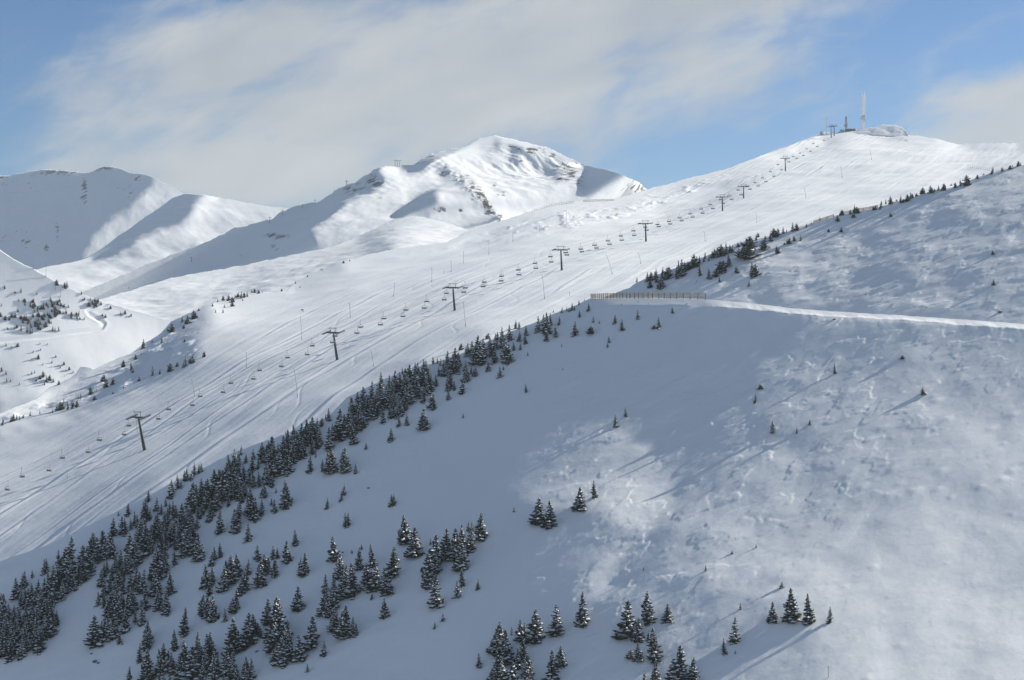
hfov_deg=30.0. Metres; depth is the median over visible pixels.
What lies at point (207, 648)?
conifer tree
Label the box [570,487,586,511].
conifer tree
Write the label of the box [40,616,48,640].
conifer tree
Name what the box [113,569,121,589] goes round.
conifer tree
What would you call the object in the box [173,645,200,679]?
conifer tree
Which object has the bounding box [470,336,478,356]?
conifer tree
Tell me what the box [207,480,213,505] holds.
conifer tree
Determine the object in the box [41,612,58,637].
conifer tree
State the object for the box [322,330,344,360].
lift pylon
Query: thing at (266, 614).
conifer tree
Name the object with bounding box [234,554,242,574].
conifer tree
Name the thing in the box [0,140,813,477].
haul rope
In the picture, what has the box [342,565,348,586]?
conifer tree
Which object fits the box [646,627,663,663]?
conifer tree
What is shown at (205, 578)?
conifer tree
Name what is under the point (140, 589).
conifer tree
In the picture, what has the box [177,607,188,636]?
conifer tree
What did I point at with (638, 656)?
conifer tree
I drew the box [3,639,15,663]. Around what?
conifer tree
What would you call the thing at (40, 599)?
conifer tree
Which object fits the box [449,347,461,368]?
conifer tree
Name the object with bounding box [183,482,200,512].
conifer tree
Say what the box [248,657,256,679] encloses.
conifer tree
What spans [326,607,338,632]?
conifer tree
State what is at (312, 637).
conifer tree
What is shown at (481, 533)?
conifer tree
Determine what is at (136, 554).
conifer tree
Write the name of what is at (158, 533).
conifer tree
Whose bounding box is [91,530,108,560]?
conifer tree
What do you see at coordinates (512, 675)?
conifer tree
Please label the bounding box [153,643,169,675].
conifer tree
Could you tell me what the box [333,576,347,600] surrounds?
conifer tree
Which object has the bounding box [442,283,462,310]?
lift pylon
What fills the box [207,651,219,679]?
conifer tree
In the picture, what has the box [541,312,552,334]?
conifer tree
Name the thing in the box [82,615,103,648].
conifer tree
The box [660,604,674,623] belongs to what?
conifer tree
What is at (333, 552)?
conifer tree
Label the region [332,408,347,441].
conifer tree
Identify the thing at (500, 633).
conifer tree
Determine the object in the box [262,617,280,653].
conifer tree
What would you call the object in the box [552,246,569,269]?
lift pylon
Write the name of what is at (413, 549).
conifer tree
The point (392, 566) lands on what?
conifer tree
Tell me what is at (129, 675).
conifer tree
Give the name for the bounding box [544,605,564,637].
conifer tree
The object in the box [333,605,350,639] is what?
conifer tree
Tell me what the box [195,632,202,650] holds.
conifer tree
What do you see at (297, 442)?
conifer tree
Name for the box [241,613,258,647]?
conifer tree
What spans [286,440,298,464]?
conifer tree
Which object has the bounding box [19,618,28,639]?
conifer tree
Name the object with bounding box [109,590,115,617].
conifer tree
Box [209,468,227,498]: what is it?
conifer tree
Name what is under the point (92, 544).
conifer tree
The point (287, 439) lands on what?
conifer tree
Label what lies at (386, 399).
conifer tree
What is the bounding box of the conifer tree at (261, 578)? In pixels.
[251,560,267,587]
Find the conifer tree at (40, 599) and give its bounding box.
[35,587,46,610]
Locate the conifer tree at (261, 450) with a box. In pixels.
[257,442,266,463]
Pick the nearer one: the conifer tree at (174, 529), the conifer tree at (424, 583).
the conifer tree at (424, 583)
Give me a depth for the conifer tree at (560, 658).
379.03 m
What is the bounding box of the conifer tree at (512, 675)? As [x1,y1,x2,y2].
[504,661,518,679]
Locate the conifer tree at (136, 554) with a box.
[132,544,142,566]
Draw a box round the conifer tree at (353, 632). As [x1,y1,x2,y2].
[347,618,358,637]
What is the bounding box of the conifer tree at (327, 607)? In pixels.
[322,590,332,617]
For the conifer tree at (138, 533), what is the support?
on the foreground slope at (876, 506)
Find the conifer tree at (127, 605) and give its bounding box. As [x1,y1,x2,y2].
[123,588,132,615]
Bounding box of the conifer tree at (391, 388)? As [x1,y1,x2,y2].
[389,380,395,398]
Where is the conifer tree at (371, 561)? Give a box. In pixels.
[368,544,375,569]
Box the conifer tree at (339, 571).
[332,553,344,579]
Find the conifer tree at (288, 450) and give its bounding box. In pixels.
[285,441,292,462]
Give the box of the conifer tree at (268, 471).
[262,462,274,484]
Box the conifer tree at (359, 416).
[354,405,367,430]
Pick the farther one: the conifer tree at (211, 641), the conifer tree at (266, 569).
the conifer tree at (266, 569)
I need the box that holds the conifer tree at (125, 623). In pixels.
[120,608,130,633]
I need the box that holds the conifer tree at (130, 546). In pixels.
[123,533,143,564]
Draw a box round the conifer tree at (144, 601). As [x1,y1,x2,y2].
[140,589,151,610]
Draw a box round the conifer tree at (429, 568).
[421,554,438,589]
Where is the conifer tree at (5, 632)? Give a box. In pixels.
[3,623,7,638]
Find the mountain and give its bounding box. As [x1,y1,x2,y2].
[0,167,183,269]
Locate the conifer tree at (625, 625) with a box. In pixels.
[610,599,637,640]
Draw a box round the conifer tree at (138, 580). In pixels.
[133,571,141,593]
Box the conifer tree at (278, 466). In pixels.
[271,448,284,476]
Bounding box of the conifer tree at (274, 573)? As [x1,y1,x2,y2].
[270,556,278,577]
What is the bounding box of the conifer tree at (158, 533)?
[154,521,165,542]
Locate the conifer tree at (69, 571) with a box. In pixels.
[63,555,74,586]
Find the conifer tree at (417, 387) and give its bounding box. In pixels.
[412,376,422,398]
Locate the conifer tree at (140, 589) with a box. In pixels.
[135,569,147,594]
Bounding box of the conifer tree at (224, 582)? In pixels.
[216,567,230,592]
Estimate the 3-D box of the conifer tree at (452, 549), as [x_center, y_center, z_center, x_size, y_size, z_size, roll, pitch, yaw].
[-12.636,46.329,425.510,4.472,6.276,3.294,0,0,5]
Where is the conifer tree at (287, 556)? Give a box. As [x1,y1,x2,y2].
[279,540,293,563]
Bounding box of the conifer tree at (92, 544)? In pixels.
[86,532,97,555]
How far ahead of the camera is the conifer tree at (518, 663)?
381.58 m
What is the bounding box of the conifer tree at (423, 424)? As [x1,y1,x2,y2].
[415,408,430,430]
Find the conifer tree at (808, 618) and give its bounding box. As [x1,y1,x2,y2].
[800,593,815,625]
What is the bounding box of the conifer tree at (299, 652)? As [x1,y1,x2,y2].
[290,634,308,662]
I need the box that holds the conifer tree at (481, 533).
[473,513,487,541]
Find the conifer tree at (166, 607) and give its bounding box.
[160,590,170,616]
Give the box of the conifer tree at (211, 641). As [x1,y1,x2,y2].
[204,632,217,658]
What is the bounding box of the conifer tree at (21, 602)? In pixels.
[16,590,23,609]
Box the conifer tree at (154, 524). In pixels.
[148,514,157,537]
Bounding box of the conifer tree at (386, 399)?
[382,386,392,408]
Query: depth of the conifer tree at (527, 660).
379.00 m
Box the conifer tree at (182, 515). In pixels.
[175,504,184,523]
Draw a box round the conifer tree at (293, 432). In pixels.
[289,425,295,444]
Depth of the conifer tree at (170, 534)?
469.11 m
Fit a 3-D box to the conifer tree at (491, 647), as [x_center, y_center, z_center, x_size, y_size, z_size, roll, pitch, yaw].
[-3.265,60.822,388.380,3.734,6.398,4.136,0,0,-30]
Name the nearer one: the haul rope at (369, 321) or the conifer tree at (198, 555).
the conifer tree at (198, 555)
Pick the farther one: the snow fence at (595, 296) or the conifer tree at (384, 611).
the snow fence at (595, 296)
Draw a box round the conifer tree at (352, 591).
[342,562,361,599]
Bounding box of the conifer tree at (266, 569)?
[261,553,271,576]
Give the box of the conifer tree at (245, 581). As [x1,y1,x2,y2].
[237,567,250,594]
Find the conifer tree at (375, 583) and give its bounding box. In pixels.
[365,562,381,593]
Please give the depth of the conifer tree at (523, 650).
383.61 m
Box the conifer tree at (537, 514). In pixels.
[527,498,545,525]
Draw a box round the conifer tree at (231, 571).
[220,555,239,584]
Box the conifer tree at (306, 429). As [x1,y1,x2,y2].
[304,418,309,440]
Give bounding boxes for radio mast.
[861,92,865,128]
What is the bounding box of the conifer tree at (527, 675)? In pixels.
[519,662,531,679]
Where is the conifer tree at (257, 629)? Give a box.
[251,615,263,639]
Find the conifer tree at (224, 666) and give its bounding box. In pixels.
[218,645,229,676]
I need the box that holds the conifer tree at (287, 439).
[285,429,290,449]
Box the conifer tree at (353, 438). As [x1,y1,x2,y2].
[349,424,359,444]
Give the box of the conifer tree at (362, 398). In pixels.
[359,387,367,409]
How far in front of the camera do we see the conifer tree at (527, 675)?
375.05 m
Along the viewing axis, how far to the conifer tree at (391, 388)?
505.16 m
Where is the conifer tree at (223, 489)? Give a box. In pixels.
[213,469,228,501]
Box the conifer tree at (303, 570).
[296,553,309,577]
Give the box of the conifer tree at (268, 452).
[263,440,270,463]
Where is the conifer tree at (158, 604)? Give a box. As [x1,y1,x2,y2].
[152,587,163,611]
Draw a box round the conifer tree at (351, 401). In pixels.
[345,396,355,420]
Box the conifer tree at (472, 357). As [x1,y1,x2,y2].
[470,346,476,364]
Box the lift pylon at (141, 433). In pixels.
[126,411,150,450]
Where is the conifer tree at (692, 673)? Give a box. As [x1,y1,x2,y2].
[685,657,700,679]
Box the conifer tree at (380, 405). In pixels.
[367,390,383,413]
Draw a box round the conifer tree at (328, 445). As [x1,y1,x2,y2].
[322,428,335,451]
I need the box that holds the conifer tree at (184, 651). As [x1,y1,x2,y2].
[176,639,189,664]
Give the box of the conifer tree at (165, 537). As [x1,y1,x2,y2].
[161,528,169,548]
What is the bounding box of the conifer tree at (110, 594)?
[108,585,114,602]
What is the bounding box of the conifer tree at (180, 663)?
[172,652,184,676]
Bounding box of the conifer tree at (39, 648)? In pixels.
[30,627,46,654]
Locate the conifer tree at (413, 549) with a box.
[403,526,425,557]
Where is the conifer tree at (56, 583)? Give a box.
[50,564,67,602]
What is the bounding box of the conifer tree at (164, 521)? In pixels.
[161,512,167,530]
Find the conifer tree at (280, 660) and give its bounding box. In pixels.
[270,635,289,668]
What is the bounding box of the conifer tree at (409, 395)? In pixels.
[401,382,415,404]
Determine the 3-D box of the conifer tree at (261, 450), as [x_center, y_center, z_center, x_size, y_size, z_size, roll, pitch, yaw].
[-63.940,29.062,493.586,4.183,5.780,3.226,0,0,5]
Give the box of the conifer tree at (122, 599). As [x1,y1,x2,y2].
[119,592,124,612]
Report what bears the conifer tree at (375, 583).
on the foreground slope at (876, 506)
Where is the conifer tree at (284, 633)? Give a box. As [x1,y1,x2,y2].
[279,626,293,651]
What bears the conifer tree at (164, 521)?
on the foreground slope at (876, 506)
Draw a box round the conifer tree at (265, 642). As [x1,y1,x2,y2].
[263,630,270,648]
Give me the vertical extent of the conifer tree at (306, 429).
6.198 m
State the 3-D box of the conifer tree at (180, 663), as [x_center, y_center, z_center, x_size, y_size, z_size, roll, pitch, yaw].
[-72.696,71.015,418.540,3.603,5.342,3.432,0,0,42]
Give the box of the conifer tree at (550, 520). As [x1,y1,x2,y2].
[540,500,557,529]
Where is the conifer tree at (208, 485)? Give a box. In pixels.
[203,468,219,500]
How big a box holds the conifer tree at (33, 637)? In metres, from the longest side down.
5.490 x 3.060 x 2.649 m
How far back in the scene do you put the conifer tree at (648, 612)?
385.87 m
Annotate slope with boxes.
[0,298,1023,679]
[99,217,471,320]
[606,165,1023,323]
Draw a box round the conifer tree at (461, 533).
[459,525,465,544]
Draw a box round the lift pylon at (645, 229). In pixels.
[638,220,652,241]
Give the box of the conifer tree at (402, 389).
[397,376,409,398]
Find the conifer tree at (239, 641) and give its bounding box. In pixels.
[232,630,243,653]
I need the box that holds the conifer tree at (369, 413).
[365,398,377,420]
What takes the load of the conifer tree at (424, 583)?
on the foreground slope at (876, 506)
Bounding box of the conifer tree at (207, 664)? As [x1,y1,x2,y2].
[198,650,210,673]
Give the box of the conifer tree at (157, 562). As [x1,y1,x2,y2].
[148,549,167,581]
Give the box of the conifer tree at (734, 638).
[726,616,740,645]
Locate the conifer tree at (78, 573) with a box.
[75,564,83,586]
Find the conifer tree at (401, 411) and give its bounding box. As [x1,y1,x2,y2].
[395,397,404,416]
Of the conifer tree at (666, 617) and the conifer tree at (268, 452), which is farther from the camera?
the conifer tree at (268, 452)
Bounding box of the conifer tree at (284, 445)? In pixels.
[279,435,287,458]
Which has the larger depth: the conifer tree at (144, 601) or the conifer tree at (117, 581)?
the conifer tree at (117, 581)
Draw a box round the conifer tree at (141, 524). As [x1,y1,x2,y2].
[134,517,142,538]
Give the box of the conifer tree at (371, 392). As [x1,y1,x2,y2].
[365,381,374,403]
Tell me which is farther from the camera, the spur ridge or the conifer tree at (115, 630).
the spur ridge
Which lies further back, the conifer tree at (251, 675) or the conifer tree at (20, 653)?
the conifer tree at (20, 653)
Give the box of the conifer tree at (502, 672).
[497,657,507,679]
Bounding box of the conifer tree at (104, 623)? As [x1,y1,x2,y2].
[102,617,107,640]
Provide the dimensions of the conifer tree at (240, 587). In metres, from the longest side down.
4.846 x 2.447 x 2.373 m
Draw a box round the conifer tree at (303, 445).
[298,436,308,458]
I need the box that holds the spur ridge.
[36,194,288,292]
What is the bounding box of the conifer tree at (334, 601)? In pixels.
[329,586,339,610]
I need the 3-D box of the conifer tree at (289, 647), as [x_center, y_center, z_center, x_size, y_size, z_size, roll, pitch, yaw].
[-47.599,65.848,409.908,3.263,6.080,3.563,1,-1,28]
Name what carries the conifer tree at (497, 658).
on the foreground slope at (876, 506)
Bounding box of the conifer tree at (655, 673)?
[650,660,661,679]
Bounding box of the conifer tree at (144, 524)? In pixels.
[141,519,148,532]
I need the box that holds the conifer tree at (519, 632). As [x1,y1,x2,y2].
[513,620,524,642]
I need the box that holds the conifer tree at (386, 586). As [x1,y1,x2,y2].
[377,567,393,596]
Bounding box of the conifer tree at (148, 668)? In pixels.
[137,648,156,679]
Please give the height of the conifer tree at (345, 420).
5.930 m
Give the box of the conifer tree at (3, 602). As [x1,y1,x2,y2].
[0,593,7,614]
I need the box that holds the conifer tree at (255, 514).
[248,497,261,522]
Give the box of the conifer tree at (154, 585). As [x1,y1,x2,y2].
[145,568,163,596]
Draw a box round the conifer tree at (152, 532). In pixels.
[147,525,154,545]
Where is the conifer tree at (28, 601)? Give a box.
[23,588,33,609]
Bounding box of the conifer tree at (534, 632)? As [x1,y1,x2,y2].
[520,609,545,644]
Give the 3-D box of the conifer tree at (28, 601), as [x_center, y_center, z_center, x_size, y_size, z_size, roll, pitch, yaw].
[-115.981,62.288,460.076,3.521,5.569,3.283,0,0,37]
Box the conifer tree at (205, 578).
[201,564,214,589]
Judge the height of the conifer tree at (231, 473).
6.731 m
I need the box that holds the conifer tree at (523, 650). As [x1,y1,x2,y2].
[519,637,526,661]
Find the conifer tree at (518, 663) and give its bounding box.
[514,647,522,669]
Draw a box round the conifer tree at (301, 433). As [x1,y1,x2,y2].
[298,423,307,445]
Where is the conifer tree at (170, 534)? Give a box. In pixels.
[166,523,174,546]
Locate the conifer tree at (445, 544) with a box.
[438,528,450,561]
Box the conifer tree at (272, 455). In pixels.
[266,444,278,469]
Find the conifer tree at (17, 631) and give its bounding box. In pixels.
[15,621,21,643]
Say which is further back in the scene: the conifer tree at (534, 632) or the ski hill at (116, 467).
the ski hill at (116, 467)
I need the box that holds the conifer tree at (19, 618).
[15,606,22,627]
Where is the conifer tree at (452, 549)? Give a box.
[445,534,459,561]
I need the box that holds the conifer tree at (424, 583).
[421,565,428,589]
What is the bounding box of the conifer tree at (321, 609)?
[315,587,331,616]
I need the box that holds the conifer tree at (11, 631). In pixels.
[6,624,15,639]
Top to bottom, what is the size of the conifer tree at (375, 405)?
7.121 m
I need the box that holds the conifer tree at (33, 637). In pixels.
[30,625,37,647]
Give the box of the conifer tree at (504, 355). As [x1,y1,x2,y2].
[499,337,514,363]
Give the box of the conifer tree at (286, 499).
[279,481,293,509]
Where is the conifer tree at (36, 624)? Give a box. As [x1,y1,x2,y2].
[30,614,41,636]
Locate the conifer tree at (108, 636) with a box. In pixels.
[101,616,115,641]
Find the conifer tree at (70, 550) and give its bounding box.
[59,536,75,564]
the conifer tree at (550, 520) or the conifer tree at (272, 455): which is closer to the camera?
the conifer tree at (550, 520)
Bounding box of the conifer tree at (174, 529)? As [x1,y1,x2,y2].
[172,518,176,540]
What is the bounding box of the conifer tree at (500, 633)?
[490,621,508,657]
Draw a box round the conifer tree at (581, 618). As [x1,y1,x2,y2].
[573,592,589,627]
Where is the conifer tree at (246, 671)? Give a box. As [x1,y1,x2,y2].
[241,656,253,679]
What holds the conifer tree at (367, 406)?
on the foreground slope at (876, 506)
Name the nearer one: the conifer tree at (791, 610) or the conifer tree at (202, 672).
the conifer tree at (791, 610)
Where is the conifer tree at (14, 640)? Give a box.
[6,631,18,654]
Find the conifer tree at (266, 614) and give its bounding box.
[260,599,272,625]
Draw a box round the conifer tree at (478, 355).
[467,341,487,365]
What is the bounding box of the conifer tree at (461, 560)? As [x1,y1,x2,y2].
[450,538,469,571]
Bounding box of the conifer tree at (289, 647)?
[284,633,293,660]
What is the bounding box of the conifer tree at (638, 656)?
[632,643,643,661]
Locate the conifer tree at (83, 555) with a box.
[70,545,96,578]
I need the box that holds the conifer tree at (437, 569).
[431,549,442,573]
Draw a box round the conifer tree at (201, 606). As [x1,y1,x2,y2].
[197,594,204,616]
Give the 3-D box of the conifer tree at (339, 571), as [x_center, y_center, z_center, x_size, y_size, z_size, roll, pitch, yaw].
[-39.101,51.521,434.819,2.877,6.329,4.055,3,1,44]
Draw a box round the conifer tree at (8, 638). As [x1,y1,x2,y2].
[0,633,11,654]
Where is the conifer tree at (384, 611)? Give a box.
[378,598,390,618]
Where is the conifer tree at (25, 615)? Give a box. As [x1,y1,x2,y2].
[20,604,28,626]
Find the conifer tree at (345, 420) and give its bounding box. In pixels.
[343,415,347,435]
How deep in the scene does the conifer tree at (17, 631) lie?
448.26 m
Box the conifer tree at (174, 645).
[169,629,178,651]
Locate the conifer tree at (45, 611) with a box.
[41,600,50,621]
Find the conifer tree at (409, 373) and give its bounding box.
[399,364,414,388]
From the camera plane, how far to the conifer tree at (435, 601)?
408.87 m
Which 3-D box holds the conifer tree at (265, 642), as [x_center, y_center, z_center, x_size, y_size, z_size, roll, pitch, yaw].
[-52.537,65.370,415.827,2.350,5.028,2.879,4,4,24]
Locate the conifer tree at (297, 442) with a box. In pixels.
[294,430,300,457]
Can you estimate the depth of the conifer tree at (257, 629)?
422.62 m
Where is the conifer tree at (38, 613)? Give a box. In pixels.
[33,602,43,624]
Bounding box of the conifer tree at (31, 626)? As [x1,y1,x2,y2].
[25,615,33,638]
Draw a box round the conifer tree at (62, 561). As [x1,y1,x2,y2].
[58,547,73,581]
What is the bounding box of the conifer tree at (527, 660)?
[519,650,534,677]
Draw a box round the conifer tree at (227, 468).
[224,461,229,474]
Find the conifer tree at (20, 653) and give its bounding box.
[16,638,26,660]
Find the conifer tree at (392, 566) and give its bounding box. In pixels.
[382,546,400,579]
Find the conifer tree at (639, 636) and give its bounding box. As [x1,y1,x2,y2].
[630,617,644,642]
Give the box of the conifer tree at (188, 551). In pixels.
[176,529,193,556]
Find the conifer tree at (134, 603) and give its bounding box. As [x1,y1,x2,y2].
[126,589,139,613]
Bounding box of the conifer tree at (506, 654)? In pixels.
[498,630,514,664]
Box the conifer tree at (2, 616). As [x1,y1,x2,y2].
[0,606,5,629]
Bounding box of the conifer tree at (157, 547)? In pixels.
[152,540,161,560]
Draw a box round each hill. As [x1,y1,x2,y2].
[0,129,1023,560]
[0,250,171,412]
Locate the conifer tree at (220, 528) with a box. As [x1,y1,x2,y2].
[214,510,225,534]
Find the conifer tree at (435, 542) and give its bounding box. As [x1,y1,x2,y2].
[420,534,441,573]
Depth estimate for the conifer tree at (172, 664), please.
419.87 m
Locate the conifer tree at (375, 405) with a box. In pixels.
[370,394,379,419]
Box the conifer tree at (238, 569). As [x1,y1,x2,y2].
[235,559,242,577]
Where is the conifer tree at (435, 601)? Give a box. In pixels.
[426,576,444,608]
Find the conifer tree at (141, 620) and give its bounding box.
[136,604,146,626]
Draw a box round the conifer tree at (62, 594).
[57,580,65,600]
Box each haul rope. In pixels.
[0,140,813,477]
[1,145,814,483]
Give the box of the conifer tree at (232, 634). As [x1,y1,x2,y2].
[221,617,246,655]
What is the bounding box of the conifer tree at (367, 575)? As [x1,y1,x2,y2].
[358,563,372,590]
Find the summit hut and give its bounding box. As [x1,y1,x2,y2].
[845,128,855,130]
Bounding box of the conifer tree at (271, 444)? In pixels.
[261,436,275,462]
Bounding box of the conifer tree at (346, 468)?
[338,447,351,473]
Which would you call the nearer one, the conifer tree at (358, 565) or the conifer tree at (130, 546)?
the conifer tree at (358, 565)
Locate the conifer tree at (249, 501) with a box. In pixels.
[242,488,257,516]
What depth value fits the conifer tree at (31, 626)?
448.84 m
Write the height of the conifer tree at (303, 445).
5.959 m
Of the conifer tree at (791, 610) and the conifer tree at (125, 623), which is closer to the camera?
the conifer tree at (791, 610)
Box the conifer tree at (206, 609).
[201,596,209,618]
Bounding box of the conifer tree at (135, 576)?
[130,568,137,588]
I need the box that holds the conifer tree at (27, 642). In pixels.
[25,629,31,651]
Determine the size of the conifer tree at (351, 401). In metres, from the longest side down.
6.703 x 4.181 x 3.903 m
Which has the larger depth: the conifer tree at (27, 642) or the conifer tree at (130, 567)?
the conifer tree at (130, 567)
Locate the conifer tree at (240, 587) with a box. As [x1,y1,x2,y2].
[238,576,245,595]
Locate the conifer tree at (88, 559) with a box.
[84,546,95,571]
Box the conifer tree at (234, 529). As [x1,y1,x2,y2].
[228,508,241,533]
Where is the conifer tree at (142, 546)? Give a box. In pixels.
[138,526,152,557]
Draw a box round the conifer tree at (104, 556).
[100,538,109,560]
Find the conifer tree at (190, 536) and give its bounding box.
[188,527,195,548]
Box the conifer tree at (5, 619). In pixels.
[1,614,10,633]
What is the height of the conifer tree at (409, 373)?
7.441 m
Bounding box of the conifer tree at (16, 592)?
[9,578,22,599]
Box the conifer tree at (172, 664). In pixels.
[166,652,176,674]
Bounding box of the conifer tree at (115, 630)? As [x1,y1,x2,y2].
[106,617,121,638]
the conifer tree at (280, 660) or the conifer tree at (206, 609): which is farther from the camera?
the conifer tree at (206, 609)
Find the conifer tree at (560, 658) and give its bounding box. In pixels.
[555,644,567,668]
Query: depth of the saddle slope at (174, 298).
1338.14 m
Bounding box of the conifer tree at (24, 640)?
[19,631,27,653]
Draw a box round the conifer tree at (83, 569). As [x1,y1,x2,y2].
[74,560,90,581]
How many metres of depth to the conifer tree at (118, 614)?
445.43 m
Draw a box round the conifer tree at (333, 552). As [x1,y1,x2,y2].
[325,537,339,562]
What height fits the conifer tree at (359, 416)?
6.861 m
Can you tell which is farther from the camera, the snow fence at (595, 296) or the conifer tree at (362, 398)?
the snow fence at (595, 296)
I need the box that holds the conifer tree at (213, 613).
[205,596,219,622]
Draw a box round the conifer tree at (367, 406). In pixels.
[363,395,369,414]
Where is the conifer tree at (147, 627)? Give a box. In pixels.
[141,621,153,641]
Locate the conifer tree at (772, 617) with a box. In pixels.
[766,601,777,623]
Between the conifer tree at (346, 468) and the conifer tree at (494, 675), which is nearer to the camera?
the conifer tree at (494, 675)
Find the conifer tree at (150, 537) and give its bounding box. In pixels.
[145,531,154,553]
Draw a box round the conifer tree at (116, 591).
[114,584,119,600]
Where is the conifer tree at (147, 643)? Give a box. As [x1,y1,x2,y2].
[140,630,152,651]
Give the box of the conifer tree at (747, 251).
[733,236,761,259]
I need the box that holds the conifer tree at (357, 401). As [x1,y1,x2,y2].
[352,391,364,416]
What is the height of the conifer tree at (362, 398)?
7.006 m
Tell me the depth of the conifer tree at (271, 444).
492.22 m
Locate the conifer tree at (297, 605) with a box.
[289,586,306,611]
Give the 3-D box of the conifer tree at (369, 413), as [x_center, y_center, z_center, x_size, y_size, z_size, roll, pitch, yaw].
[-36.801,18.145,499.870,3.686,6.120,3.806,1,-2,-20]
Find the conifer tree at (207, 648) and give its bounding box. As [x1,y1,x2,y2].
[199,633,216,663]
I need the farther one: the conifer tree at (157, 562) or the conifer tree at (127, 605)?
the conifer tree at (157, 562)
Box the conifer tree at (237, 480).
[230,467,244,493]
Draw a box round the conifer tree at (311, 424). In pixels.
[308,417,318,437]
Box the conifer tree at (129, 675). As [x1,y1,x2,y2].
[126,666,131,679]
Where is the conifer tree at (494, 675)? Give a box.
[486,661,498,679]
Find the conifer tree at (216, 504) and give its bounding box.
[208,488,222,511]
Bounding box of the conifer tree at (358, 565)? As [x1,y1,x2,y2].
[353,547,363,570]
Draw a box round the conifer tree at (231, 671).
[225,651,238,679]
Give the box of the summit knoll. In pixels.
[852,124,907,136]
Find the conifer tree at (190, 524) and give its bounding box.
[183,518,196,540]
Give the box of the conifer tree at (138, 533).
[133,522,141,548]
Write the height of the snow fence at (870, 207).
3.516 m
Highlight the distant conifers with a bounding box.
[0,161,1020,679]
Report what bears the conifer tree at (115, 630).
on the foreground slope at (876, 506)
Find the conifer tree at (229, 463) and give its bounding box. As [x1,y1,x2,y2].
[227,454,232,471]
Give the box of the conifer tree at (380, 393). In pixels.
[375,382,383,404]
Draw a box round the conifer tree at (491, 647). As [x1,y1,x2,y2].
[485,623,498,654]
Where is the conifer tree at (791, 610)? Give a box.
[780,587,801,623]
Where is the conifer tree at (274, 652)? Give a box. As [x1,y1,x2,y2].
[269,643,277,662]
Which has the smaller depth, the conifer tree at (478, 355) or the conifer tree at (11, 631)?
the conifer tree at (11, 631)
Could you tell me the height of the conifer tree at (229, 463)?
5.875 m
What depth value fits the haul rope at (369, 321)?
634.13 m
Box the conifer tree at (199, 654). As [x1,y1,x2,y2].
[196,643,203,663]
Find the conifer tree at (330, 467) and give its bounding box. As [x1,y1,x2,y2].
[322,448,339,473]
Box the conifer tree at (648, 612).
[641,591,657,625]
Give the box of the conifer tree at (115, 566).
[111,553,119,572]
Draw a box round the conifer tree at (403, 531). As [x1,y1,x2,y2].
[397,515,411,544]
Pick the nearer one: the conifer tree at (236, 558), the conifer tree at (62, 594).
the conifer tree at (236, 558)
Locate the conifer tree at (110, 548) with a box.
[106,531,117,558]
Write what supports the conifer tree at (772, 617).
on the foreground slope at (876, 506)
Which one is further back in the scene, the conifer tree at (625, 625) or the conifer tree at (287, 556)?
the conifer tree at (287, 556)
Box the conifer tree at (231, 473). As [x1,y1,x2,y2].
[228,464,234,484]
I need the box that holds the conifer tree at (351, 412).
[346,403,352,422]
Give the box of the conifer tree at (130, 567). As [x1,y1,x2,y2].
[124,551,135,573]
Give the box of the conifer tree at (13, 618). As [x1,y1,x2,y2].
[8,612,16,629]
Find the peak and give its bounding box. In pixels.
[82,135,646,298]
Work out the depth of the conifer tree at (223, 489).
480.86 m
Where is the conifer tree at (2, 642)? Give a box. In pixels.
[0,633,6,657]
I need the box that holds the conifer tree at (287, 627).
[286,620,289,632]
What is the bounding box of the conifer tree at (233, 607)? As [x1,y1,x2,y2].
[226,590,239,613]
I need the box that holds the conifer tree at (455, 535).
[445,527,457,557]
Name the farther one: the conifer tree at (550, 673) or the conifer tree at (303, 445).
the conifer tree at (303, 445)
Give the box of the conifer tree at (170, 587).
[164,571,177,595]
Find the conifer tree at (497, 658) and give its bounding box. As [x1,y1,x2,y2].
[492,651,502,677]
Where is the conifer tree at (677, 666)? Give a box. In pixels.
[664,644,687,679]
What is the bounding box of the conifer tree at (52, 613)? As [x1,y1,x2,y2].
[50,604,57,625]
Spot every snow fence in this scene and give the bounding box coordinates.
[591,293,705,299]
[813,214,833,222]
[843,205,877,213]
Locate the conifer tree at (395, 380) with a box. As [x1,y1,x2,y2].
[389,370,399,392]
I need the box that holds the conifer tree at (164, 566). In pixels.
[160,556,168,573]
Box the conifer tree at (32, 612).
[27,604,35,623]
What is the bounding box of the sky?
[0,0,1023,208]
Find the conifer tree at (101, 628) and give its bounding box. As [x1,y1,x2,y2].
[98,621,103,640]
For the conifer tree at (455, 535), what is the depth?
426.57 m
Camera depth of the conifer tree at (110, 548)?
470.08 m
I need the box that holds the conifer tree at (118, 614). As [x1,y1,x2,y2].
[111,592,123,624]
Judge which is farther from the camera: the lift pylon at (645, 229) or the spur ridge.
the spur ridge
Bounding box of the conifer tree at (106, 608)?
[101,596,110,619]
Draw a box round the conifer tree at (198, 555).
[190,533,204,561]
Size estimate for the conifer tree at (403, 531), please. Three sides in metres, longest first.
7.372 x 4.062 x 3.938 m
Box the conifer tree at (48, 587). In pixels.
[43,573,52,598]
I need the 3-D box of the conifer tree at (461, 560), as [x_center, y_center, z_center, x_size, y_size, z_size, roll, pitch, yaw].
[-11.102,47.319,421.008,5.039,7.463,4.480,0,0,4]
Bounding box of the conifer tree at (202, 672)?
[198,658,205,679]
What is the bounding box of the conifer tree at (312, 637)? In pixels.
[302,615,319,650]
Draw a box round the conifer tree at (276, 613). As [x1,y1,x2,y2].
[259,596,292,643]
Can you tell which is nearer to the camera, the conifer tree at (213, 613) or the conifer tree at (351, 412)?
the conifer tree at (213, 613)
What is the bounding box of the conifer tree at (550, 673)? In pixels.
[541,650,559,679]
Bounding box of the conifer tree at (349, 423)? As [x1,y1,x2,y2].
[346,410,356,437]
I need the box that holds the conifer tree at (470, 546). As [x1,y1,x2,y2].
[464,525,475,553]
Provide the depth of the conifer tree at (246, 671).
406.38 m

